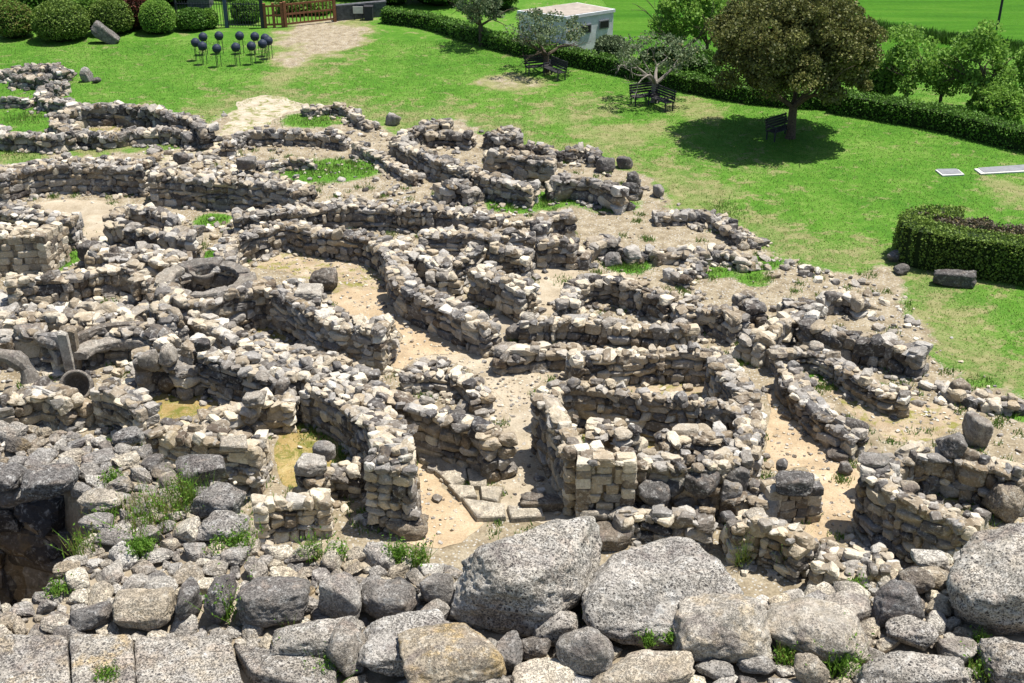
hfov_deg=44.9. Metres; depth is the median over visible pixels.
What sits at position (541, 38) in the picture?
olive tree
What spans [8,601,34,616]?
rubble stone
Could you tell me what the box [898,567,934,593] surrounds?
boulder
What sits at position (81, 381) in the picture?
stone basin
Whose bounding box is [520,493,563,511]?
slab
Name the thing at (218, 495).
boulder
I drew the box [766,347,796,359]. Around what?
boulder
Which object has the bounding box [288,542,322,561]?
rubble stone
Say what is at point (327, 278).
boulder
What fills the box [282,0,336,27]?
wooden fence
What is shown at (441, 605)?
rubble stone
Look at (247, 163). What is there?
boulder
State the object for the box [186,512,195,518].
rubble stone
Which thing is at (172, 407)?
room floor
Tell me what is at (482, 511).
paving slab
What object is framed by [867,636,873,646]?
rubble stone
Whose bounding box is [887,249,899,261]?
boulder
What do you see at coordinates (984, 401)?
stone wall
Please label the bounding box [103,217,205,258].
stone wall
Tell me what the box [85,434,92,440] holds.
rubble stone
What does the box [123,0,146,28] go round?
bush
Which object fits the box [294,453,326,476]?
boulder
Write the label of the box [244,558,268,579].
rubble stone
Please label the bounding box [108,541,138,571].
rubble stone
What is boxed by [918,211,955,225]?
bush
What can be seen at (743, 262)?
stone wall
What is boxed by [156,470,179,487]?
rubble stone
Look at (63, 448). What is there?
rubble stone
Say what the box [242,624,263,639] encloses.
rubble stone
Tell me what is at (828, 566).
stone wall
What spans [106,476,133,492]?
rubble stone
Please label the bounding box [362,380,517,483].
stone wall
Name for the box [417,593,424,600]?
rubble stone
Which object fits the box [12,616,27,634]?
rubble stone
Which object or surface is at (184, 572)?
rubble stone
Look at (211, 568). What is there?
rubble stone
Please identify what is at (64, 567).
boulder
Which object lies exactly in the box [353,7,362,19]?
notice board
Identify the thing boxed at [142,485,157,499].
rubble stone
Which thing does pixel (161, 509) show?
weed
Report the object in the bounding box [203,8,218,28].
bush
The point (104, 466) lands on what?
rubble stone
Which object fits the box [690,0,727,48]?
broadleaf tree
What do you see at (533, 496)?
slab
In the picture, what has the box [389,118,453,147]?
stone wall
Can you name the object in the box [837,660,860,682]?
rubble stone
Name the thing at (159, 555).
rubble stone
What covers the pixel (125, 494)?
rubble stone
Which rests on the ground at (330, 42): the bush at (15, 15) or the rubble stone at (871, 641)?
the bush at (15, 15)
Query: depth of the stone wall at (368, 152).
52.85 m
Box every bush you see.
[0,0,33,38]
[29,0,89,41]
[71,0,96,26]
[88,0,134,33]
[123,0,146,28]
[138,0,175,34]
[174,7,209,30]
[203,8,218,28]
[229,0,259,22]
[591,34,631,57]
[638,46,676,67]
[673,47,724,77]
[861,59,898,95]
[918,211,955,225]
[945,216,1002,232]
[965,80,1023,122]
[992,222,1023,237]
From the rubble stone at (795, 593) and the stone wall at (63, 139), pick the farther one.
the stone wall at (63, 139)
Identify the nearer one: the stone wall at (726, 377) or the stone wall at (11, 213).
the stone wall at (726, 377)
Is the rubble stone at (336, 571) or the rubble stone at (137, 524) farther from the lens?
the rubble stone at (137, 524)
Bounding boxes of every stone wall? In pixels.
[0,62,74,82]
[0,96,33,108]
[0,124,77,152]
[0,152,160,202]
[0,202,83,249]
[0,220,71,275]
[0,297,149,331]
[0,322,83,371]
[0,382,95,433]
[5,259,152,307]
[7,72,52,89]
[33,79,81,112]
[47,112,196,148]
[53,100,222,149]
[84,241,192,277]
[84,318,183,363]
[90,377,160,444]
[102,202,181,234]
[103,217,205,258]
[131,346,206,400]
[145,275,188,342]
[145,417,273,493]
[148,165,317,210]
[154,276,276,331]
[175,266,237,301]
[181,333,300,411]
[182,309,382,383]
[197,387,299,434]
[210,219,415,290]
[219,126,351,156]
[231,196,504,232]
[232,341,350,389]
[251,487,334,545]
[257,156,317,171]
[263,278,399,373]
[292,456,365,499]
[298,372,423,533]
[300,102,379,131]
[351,141,425,185]
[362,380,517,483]
[385,264,502,357]
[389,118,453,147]
[389,136,540,207]
[391,236,462,295]
[399,365,495,413]
[417,224,535,260]
[424,129,476,149]
[432,178,485,205]
[435,241,487,285]
[467,261,546,322]
[482,125,524,150]
[482,145,557,184]
[489,236,535,277]
[492,341,582,375]
[495,214,532,229]
[518,310,700,348]
[525,140,562,167]
[527,208,577,237]
[530,389,603,515]
[535,233,580,269]
[537,375,743,441]
[545,172,639,214]
[554,272,627,316]
[561,142,604,166]
[564,341,723,385]
[575,233,649,270]
[575,446,637,521]
[585,417,647,456]
[608,503,717,550]
[618,277,678,322]
[635,445,753,518]
[645,243,711,289]
[650,208,769,249]
[651,421,732,457]
[668,300,751,344]
[702,354,766,480]
[707,243,755,272]
[717,479,785,524]
[718,509,818,582]
[729,308,805,367]
[731,289,767,325]
[759,472,823,523]
[764,344,916,417]
[774,360,868,460]
[776,296,827,319]
[796,310,933,377]
[807,540,901,586]
[815,288,870,318]
[851,463,990,567]
[855,440,1023,516]
[940,386,1023,415]
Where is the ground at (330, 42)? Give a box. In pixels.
[0,0,1023,597]
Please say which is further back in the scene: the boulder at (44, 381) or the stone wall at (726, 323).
the stone wall at (726, 323)
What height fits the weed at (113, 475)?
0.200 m
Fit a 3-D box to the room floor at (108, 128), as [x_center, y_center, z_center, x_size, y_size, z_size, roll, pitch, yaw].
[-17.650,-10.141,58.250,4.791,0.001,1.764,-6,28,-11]
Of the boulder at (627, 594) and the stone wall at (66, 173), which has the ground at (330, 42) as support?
the stone wall at (66, 173)
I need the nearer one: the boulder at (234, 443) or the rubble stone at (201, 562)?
the rubble stone at (201, 562)
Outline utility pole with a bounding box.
[996,0,1003,29]
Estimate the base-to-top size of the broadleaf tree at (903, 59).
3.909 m
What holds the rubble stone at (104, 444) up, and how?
on the terrace
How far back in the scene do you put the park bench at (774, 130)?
56.41 m
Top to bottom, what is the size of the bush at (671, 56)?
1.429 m
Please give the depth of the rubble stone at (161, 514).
14.59 m
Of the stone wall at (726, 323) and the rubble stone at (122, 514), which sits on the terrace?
the rubble stone at (122, 514)
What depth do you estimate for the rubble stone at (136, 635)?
12.76 m
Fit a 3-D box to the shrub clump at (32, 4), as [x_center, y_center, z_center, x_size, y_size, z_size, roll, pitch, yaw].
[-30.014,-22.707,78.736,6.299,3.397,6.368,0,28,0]
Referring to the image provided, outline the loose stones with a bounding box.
[0,72,1023,581]
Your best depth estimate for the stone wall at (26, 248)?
43.25 m
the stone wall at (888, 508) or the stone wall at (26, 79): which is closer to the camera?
the stone wall at (888, 508)
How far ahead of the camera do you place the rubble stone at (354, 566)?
13.80 m
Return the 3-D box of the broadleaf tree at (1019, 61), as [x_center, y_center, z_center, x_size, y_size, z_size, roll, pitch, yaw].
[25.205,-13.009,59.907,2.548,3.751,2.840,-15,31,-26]
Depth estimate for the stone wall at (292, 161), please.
52.84 m
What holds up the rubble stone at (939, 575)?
on the terrace
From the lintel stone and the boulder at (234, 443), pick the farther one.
the lintel stone
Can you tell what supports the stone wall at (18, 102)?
on the ground at (330, 42)
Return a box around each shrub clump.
[3,0,70,11]
[165,0,186,4]
[274,0,310,12]
[305,0,335,13]
[385,0,406,4]
[412,0,457,5]
[471,0,518,10]
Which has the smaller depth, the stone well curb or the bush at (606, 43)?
the stone well curb
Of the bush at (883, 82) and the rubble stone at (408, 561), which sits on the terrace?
the rubble stone at (408, 561)
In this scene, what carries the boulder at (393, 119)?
on the ground at (330, 42)
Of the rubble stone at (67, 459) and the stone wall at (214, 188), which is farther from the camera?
the stone wall at (214, 188)
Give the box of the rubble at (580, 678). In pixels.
[0,434,979,682]
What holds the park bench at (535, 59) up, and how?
on the ground at (330, 42)
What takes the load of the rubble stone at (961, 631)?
on the terrace
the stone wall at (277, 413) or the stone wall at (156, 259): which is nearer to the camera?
the stone wall at (277, 413)
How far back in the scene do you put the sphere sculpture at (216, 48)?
66.62 m
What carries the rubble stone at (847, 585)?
on the terrace
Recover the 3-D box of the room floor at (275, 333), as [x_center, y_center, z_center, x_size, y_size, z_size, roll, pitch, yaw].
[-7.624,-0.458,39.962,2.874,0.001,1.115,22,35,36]
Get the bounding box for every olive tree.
[448,0,516,46]
[503,7,587,72]
[613,30,707,102]
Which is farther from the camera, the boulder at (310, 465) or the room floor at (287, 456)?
the room floor at (287, 456)
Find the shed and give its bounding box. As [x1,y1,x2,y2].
[517,2,615,50]
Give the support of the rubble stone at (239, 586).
on the terrace
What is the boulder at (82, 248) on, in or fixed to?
on the stone wall at (156, 259)
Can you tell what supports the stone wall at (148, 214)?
on the ground at (330, 42)
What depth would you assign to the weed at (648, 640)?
12.49 m
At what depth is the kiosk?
79.38 m
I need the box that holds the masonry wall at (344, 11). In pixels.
[336,0,386,20]
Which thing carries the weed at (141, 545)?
on the terrace
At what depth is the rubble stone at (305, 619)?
12.99 m
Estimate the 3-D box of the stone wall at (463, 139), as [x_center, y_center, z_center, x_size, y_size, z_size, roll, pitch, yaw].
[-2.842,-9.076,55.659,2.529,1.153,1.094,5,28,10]
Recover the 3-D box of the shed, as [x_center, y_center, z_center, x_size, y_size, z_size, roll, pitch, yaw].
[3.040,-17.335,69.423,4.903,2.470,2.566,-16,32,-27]
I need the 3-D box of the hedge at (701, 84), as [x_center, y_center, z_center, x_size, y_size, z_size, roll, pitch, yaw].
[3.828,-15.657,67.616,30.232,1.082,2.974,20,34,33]
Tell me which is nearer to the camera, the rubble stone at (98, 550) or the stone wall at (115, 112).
the rubble stone at (98, 550)
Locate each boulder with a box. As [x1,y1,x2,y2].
[0,462,26,491]
[13,323,48,342]
[21,463,79,499]
[33,376,53,385]
[40,613,70,633]
[52,560,80,576]
[69,601,112,630]
[76,240,101,260]
[77,488,124,511]
[78,512,113,530]
[79,67,93,81]
[92,77,101,82]
[92,528,135,545]
[111,426,144,444]
[112,587,175,631]
[137,349,160,371]
[157,372,174,393]
[159,343,177,366]
[172,225,189,231]
[173,152,189,163]
[175,454,225,483]
[175,576,201,621]
[190,481,246,517]
[193,338,210,351]
[196,510,248,540]
[203,573,237,624]
[219,435,247,451]
[236,156,256,169]
[236,576,309,627]
[242,390,266,407]
[269,616,361,659]
[294,283,323,300]
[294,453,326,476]
[309,267,337,291]
[312,440,335,460]
[318,571,361,618]
[326,618,365,676]
[357,609,449,677]
[361,579,418,619]
[385,112,400,125]
[385,514,428,540]
[397,622,505,682]
[419,572,454,606]
[450,516,601,636]
[477,675,511,682]
[487,341,516,355]
[496,630,523,672]
[505,323,518,340]
[511,657,577,682]
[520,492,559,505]
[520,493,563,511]
[521,312,535,321]
[521,636,551,659]
[532,610,578,646]
[541,155,556,164]
[555,627,613,676]
[579,509,609,519]
[581,536,742,649]
[591,649,694,682]
[596,157,614,172]
[596,520,631,551]
[603,252,621,266]
[616,156,632,168]
[626,171,640,186]
[636,189,642,200]
[638,479,671,507]
[653,184,664,197]
[665,479,683,497]
[672,593,772,662]
[684,471,720,498]
[695,658,734,679]
[726,466,749,490]
[736,655,776,674]
[744,507,765,518]
[748,478,761,495]
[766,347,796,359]
[767,596,869,662]
[775,470,814,496]
[776,458,787,470]
[794,652,829,682]
[808,340,823,350]
[824,590,871,621]
[827,448,848,461]
[837,461,852,474]
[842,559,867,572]
[845,417,869,433]
[852,650,964,682]
[857,452,889,468]
[870,535,896,553]
[871,579,924,627]
[885,615,938,650]
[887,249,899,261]
[893,263,909,274]
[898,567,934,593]
[900,480,919,492]
[910,549,948,567]
[934,636,978,663]
[935,432,967,458]
[946,523,1023,635]
[948,377,970,390]
[962,410,993,447]
[978,637,1023,682]
[981,481,1023,523]
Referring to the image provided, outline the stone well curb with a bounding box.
[155,256,256,298]
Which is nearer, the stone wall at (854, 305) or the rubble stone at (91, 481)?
the rubble stone at (91, 481)
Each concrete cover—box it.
[935,169,964,176]
[974,165,1023,174]
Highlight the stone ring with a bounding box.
[78,321,176,347]
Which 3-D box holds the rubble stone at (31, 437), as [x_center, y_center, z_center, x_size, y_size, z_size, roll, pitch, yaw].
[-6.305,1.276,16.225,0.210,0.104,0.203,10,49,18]
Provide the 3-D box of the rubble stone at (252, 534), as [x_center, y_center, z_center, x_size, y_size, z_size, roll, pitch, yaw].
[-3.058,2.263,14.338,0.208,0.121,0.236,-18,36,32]
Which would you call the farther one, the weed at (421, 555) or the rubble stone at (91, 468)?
the rubble stone at (91, 468)
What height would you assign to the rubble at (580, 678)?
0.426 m
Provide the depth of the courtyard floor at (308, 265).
43.99 m
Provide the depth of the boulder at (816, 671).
12.04 m
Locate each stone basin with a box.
[59,370,93,397]
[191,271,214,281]
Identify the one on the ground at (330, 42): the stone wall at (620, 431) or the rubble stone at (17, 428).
the stone wall at (620, 431)
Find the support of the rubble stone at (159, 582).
on the terrace
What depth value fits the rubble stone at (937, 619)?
12.93 m
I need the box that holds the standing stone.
[91,20,120,43]
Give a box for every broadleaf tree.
[635,0,720,48]
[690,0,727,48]
[877,22,947,98]
[918,46,964,105]
[940,18,1019,95]
[1006,46,1023,92]
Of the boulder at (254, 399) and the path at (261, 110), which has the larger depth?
the path at (261, 110)
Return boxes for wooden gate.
[262,2,283,27]
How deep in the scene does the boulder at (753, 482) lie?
30.51 m
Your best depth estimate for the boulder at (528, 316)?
38.57 m
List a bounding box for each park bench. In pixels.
[524,54,551,75]
[543,56,567,81]
[629,82,659,106]
[648,84,676,111]
[765,112,787,141]
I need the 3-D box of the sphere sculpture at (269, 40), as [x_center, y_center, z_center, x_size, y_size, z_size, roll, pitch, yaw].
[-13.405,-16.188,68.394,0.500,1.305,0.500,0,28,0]
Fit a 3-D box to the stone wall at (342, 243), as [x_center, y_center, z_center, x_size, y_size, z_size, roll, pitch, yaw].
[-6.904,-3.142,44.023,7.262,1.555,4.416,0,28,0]
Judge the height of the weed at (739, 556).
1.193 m
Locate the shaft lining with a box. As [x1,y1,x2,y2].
[0,486,77,606]
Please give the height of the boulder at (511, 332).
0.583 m
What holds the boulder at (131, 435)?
on the terrace
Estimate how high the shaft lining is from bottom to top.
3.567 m
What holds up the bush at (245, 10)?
on the ground at (330, 42)
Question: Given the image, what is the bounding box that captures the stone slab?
[932,269,976,287]
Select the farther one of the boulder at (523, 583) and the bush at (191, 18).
the bush at (191, 18)
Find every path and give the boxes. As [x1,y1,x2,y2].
[159,95,301,162]
[330,288,468,368]
[405,460,483,548]
[413,353,564,425]
[484,357,575,523]
[489,266,577,340]
[765,383,859,540]
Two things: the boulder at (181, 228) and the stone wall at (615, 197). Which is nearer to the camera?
the boulder at (181, 228)
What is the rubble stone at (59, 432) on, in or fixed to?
on the terrace
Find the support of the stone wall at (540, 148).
on the ground at (330, 42)
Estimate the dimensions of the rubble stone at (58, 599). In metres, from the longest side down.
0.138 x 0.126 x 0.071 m
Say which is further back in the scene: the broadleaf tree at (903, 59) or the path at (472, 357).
the broadleaf tree at (903, 59)
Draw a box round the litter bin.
[363,5,372,20]
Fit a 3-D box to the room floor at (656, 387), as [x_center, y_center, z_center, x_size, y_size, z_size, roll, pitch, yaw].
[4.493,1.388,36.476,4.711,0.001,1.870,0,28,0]
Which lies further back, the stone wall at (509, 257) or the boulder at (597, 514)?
the stone wall at (509, 257)
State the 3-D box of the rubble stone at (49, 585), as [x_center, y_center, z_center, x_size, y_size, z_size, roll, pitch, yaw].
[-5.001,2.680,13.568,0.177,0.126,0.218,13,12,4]
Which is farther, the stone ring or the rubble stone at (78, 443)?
the stone ring
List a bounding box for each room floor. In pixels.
[33,199,117,239]
[89,125,145,131]
[152,392,218,418]
[257,327,291,341]
[274,423,348,486]
[583,434,654,448]
[606,382,703,397]
[825,387,962,441]
[936,494,958,503]
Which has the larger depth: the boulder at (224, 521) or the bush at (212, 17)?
the bush at (212, 17)
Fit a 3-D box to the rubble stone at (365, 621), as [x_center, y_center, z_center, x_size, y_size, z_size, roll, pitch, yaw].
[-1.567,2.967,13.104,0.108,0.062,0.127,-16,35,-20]
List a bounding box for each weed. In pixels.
[34,569,74,598]
[48,522,101,557]
[81,476,199,540]
[88,496,125,519]
[89,659,120,682]
[98,465,125,487]
[118,526,162,560]
[152,455,230,512]
[185,560,252,624]
[202,509,266,555]
[268,612,324,653]
[289,524,338,562]
[303,650,357,682]
[323,533,348,559]
[381,529,419,563]
[398,535,437,567]
[634,626,661,648]
[655,628,673,644]
[725,532,762,567]
[772,640,797,666]
[805,623,875,680]
[847,569,868,589]
[960,641,1020,682]
[969,625,991,642]
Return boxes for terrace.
[0,431,1023,682]
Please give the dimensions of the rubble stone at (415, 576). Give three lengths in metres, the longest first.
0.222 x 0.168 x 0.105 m
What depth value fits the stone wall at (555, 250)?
43.79 m
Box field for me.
[603,0,1023,53]
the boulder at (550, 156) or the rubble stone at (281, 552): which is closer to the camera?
the rubble stone at (281, 552)
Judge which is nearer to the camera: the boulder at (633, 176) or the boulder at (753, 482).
the boulder at (753, 482)
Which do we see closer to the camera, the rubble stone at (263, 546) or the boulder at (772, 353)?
the rubble stone at (263, 546)
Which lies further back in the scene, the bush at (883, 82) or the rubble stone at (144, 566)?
the bush at (883, 82)
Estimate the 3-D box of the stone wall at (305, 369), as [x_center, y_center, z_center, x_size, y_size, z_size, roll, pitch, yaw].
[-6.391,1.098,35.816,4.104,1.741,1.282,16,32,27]
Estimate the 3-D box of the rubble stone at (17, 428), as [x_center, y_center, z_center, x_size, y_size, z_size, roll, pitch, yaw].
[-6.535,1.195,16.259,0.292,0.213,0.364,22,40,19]
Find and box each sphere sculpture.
[191,38,200,59]
[198,32,207,55]
[198,41,206,64]
[212,44,221,66]
[214,31,223,52]
[231,42,239,64]
[235,31,243,53]
[247,41,255,64]
[250,32,258,53]
[258,39,266,62]
[260,34,269,55]
[264,36,272,59]
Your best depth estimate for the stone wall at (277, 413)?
33.94 m
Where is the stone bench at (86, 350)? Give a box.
[73,336,157,359]
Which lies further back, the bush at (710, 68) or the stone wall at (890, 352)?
the bush at (710, 68)
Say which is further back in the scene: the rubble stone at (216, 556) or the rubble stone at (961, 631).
the rubble stone at (216, 556)
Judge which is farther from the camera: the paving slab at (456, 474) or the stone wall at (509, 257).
the stone wall at (509, 257)
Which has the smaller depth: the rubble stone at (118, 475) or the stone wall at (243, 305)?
the rubble stone at (118, 475)
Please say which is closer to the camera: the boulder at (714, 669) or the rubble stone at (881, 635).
the boulder at (714, 669)
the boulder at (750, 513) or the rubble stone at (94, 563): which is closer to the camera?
the rubble stone at (94, 563)
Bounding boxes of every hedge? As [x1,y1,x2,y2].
[379,5,830,110]
[829,88,1023,151]
[891,203,1023,285]
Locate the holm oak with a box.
[703,0,888,139]
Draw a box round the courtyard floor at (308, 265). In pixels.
[253,251,385,292]
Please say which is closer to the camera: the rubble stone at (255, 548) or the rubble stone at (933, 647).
the rubble stone at (933, 647)
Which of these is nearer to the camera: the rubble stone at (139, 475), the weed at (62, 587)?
the weed at (62, 587)
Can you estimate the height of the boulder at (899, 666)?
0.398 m
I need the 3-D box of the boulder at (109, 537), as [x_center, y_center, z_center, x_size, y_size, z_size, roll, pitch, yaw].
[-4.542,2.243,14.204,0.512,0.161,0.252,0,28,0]
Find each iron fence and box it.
[174,0,223,26]
[226,0,260,26]
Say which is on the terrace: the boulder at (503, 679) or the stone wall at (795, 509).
the boulder at (503, 679)
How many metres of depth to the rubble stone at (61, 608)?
13.26 m
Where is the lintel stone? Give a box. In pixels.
[40,356,53,361]
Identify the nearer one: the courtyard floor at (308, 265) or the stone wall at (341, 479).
the stone wall at (341, 479)
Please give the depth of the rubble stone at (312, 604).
13.19 m
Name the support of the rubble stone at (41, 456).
on the terrace
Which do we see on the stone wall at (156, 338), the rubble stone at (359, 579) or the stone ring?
the stone ring
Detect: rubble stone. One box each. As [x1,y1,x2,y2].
[0,420,9,430]
[0,421,28,441]
[0,457,8,462]
[0,611,16,630]
[0,624,12,633]
[1,603,10,611]
[5,436,30,453]
[7,455,28,464]
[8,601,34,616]
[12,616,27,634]
[16,451,25,455]
[23,433,36,442]
[23,448,58,465]
[27,425,39,433]
[27,447,36,454]
[27,623,52,634]
[31,436,49,447]
[32,591,47,603]
[33,614,43,622]
[35,427,52,437]
[36,599,57,614]
[45,579,63,593]
[48,433,59,444]
[48,611,68,617]
[50,594,63,603]
[53,430,66,435]
[53,439,66,451]
[53,625,85,650]
[57,448,84,461]
[57,456,75,464]
[57,604,66,612]
[59,445,71,453]
[63,554,87,565]
[65,567,89,592]
[66,431,81,439]
[66,588,88,604]
[67,436,85,447]
[70,482,91,497]
[70,603,87,611]
[77,537,104,557]
[79,462,105,479]
[81,447,114,465]
[82,446,92,454]
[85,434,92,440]
[85,474,100,487]
[85,558,104,568]
[88,581,113,605]
[90,437,105,445]
[94,480,107,488]
[95,559,123,584]
[95,621,118,633]
[97,440,114,451]
[99,462,111,471]
[100,559,112,568]
[105,469,121,481]
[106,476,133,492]
[106,597,113,610]
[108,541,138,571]
[112,451,139,468]
[112,583,121,594]
[113,519,134,534]
[114,443,131,454]
[119,509,133,521]
[120,492,130,498]
[121,573,147,588]
[121,576,127,583]
[125,492,148,510]
[130,468,151,483]
[131,558,156,574]
[131,631,144,646]
[133,484,147,490]
[134,502,152,517]
[135,516,150,526]
[135,525,164,544]
[137,444,151,457]
[141,453,163,470]
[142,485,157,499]
[143,576,177,590]
[145,547,173,563]
[146,509,166,520]
[147,629,166,636]
[148,570,167,579]
[150,462,176,478]
[153,485,182,511]
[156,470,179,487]
[156,520,175,532]
[160,538,181,550]
[167,511,185,520]
[167,562,182,575]
[169,614,197,635]
[172,551,180,561]
[172,561,203,587]
[173,516,200,542]
[175,587,179,600]
[183,542,205,561]
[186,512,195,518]
[190,631,207,636]
[193,486,207,496]
[195,558,209,567]
[197,577,213,594]
[202,559,227,575]
[206,542,227,556]
[207,624,224,633]
[208,628,232,642]
[211,553,220,559]
[220,546,250,565]
[226,626,241,637]
[230,565,240,574]
[235,580,240,595]
[235,638,246,645]
[240,527,258,545]
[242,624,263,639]
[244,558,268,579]
[246,638,258,646]
[249,538,260,555]
[258,633,271,649]
[260,544,271,550]
[260,555,273,566]
[264,544,293,560]
[268,559,283,569]
[269,566,297,576]
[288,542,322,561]
[291,563,302,571]
[296,567,313,577]
[300,617,309,622]
[305,596,318,612]
[309,586,314,595]
[310,581,317,588]
[310,607,331,620]
[312,567,330,584]
[320,540,343,571]
[331,569,342,574]
[341,559,364,574]
[343,674,366,682]
[347,546,365,561]
[354,576,363,583]
[359,575,382,589]
[359,617,368,625]
[359,620,364,628]
[363,541,395,569]
[369,565,387,576]
[388,563,408,578]
[394,576,419,593]
[401,553,418,569]
[405,568,423,585]
[417,563,443,575]
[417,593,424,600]
[421,598,450,619]
[443,565,462,579]
[447,607,455,620]
[487,637,497,646]
[553,648,557,658]
[613,646,621,660]
[756,594,769,608]
[768,592,789,603]
[768,677,776,682]
[771,646,779,661]
[775,664,795,676]
[783,588,804,598]
[804,584,816,595]
[804,590,826,599]
[816,581,834,594]
[833,580,871,597]
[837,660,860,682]
[860,617,880,639]
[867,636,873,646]
[868,587,878,595]
[868,646,884,660]
[876,637,900,653]
[878,632,886,638]
[880,576,890,582]
[890,568,902,578]
[919,566,948,591]
[925,589,942,600]
[926,595,953,615]
[926,610,946,635]
[930,636,941,650]
[943,632,957,637]
[944,552,953,565]
[946,616,961,631]
[953,550,959,561]
[953,626,977,639]
[962,667,971,682]
[972,668,985,679]
[973,643,979,662]
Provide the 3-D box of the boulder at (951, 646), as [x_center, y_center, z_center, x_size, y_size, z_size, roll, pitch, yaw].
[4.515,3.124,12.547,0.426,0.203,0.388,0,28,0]
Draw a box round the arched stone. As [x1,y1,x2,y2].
[0,349,40,383]
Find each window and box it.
[581,24,591,32]
[599,19,608,28]
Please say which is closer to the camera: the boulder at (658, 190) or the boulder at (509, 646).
the boulder at (509, 646)
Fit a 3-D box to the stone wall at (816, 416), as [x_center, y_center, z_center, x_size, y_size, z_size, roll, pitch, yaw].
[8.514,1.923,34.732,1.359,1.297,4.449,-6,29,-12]
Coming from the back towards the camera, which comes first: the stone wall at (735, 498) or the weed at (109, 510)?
the stone wall at (735, 498)
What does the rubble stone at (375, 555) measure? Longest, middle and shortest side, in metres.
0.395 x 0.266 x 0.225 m
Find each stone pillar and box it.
[57,330,76,372]
[66,327,81,369]
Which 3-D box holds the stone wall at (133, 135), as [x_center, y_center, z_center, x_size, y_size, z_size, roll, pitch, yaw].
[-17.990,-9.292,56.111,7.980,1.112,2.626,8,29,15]
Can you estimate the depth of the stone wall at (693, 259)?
43.84 m
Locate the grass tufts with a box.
[0,107,1023,539]
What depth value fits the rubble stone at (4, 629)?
12.82 m
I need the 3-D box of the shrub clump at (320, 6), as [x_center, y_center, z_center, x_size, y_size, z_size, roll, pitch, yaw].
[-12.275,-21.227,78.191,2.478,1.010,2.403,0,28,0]
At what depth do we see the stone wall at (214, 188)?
48.59 m
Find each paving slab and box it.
[417,452,442,465]
[435,461,466,485]
[448,484,476,501]
[462,498,505,521]
[467,468,486,489]
[480,485,503,502]
[507,505,544,522]
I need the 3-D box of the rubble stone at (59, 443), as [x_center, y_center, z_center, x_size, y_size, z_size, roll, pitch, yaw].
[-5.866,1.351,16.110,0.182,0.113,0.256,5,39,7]
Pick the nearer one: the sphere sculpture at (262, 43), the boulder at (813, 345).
the boulder at (813, 345)
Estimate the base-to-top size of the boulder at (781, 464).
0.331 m
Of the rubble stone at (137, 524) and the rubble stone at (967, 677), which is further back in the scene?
the rubble stone at (137, 524)
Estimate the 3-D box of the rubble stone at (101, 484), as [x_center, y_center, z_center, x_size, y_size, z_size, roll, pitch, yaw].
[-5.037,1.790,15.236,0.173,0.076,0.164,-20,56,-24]
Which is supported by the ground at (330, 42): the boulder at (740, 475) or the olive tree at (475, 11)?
the olive tree at (475, 11)
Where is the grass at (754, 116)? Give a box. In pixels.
[0,40,1023,435]
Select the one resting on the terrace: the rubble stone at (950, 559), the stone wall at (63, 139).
the rubble stone at (950, 559)
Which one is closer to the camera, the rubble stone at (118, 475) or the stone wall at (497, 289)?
the rubble stone at (118, 475)
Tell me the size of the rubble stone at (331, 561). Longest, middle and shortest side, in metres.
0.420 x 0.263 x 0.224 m
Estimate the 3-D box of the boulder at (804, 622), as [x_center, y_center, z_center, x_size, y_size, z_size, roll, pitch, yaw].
[3.125,2.934,12.683,1.146,0.493,0.800,18,33,30]
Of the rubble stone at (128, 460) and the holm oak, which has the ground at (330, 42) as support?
the holm oak
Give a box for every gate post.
[222,0,228,27]
[258,0,264,27]
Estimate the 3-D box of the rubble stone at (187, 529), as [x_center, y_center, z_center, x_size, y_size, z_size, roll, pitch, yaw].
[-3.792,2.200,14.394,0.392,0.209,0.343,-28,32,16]
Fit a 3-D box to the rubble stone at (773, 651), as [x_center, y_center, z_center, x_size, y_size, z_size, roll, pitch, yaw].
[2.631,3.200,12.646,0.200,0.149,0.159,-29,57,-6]
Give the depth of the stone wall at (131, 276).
41.24 m
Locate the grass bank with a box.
[875,17,1023,54]
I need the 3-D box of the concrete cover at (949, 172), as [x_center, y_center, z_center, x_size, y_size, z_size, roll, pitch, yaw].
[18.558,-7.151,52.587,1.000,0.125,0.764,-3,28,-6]
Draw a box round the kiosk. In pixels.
[187,0,213,7]
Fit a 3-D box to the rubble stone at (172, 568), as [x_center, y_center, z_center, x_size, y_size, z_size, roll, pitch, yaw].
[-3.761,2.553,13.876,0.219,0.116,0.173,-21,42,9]
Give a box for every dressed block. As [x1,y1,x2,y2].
[0,634,71,682]
[69,633,136,682]
[134,636,242,682]
[234,645,337,682]
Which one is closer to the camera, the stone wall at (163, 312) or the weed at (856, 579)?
the weed at (856, 579)
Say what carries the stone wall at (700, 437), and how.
on the ground at (330, 42)
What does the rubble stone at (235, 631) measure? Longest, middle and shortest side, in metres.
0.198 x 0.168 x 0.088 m
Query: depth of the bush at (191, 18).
73.72 m
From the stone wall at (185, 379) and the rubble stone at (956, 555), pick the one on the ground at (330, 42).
the stone wall at (185, 379)
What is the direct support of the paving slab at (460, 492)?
on the ground at (330, 42)
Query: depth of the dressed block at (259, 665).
12.24 m
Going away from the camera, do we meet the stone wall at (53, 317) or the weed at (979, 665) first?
the weed at (979, 665)
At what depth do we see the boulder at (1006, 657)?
12.15 m
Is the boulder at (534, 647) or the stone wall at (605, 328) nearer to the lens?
the boulder at (534, 647)
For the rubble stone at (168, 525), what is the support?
on the terrace
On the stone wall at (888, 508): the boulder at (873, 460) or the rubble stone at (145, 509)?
the boulder at (873, 460)
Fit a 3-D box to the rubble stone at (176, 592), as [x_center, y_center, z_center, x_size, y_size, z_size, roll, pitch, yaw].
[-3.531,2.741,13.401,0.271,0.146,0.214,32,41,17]
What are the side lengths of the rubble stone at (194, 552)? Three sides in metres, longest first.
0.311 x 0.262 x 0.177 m

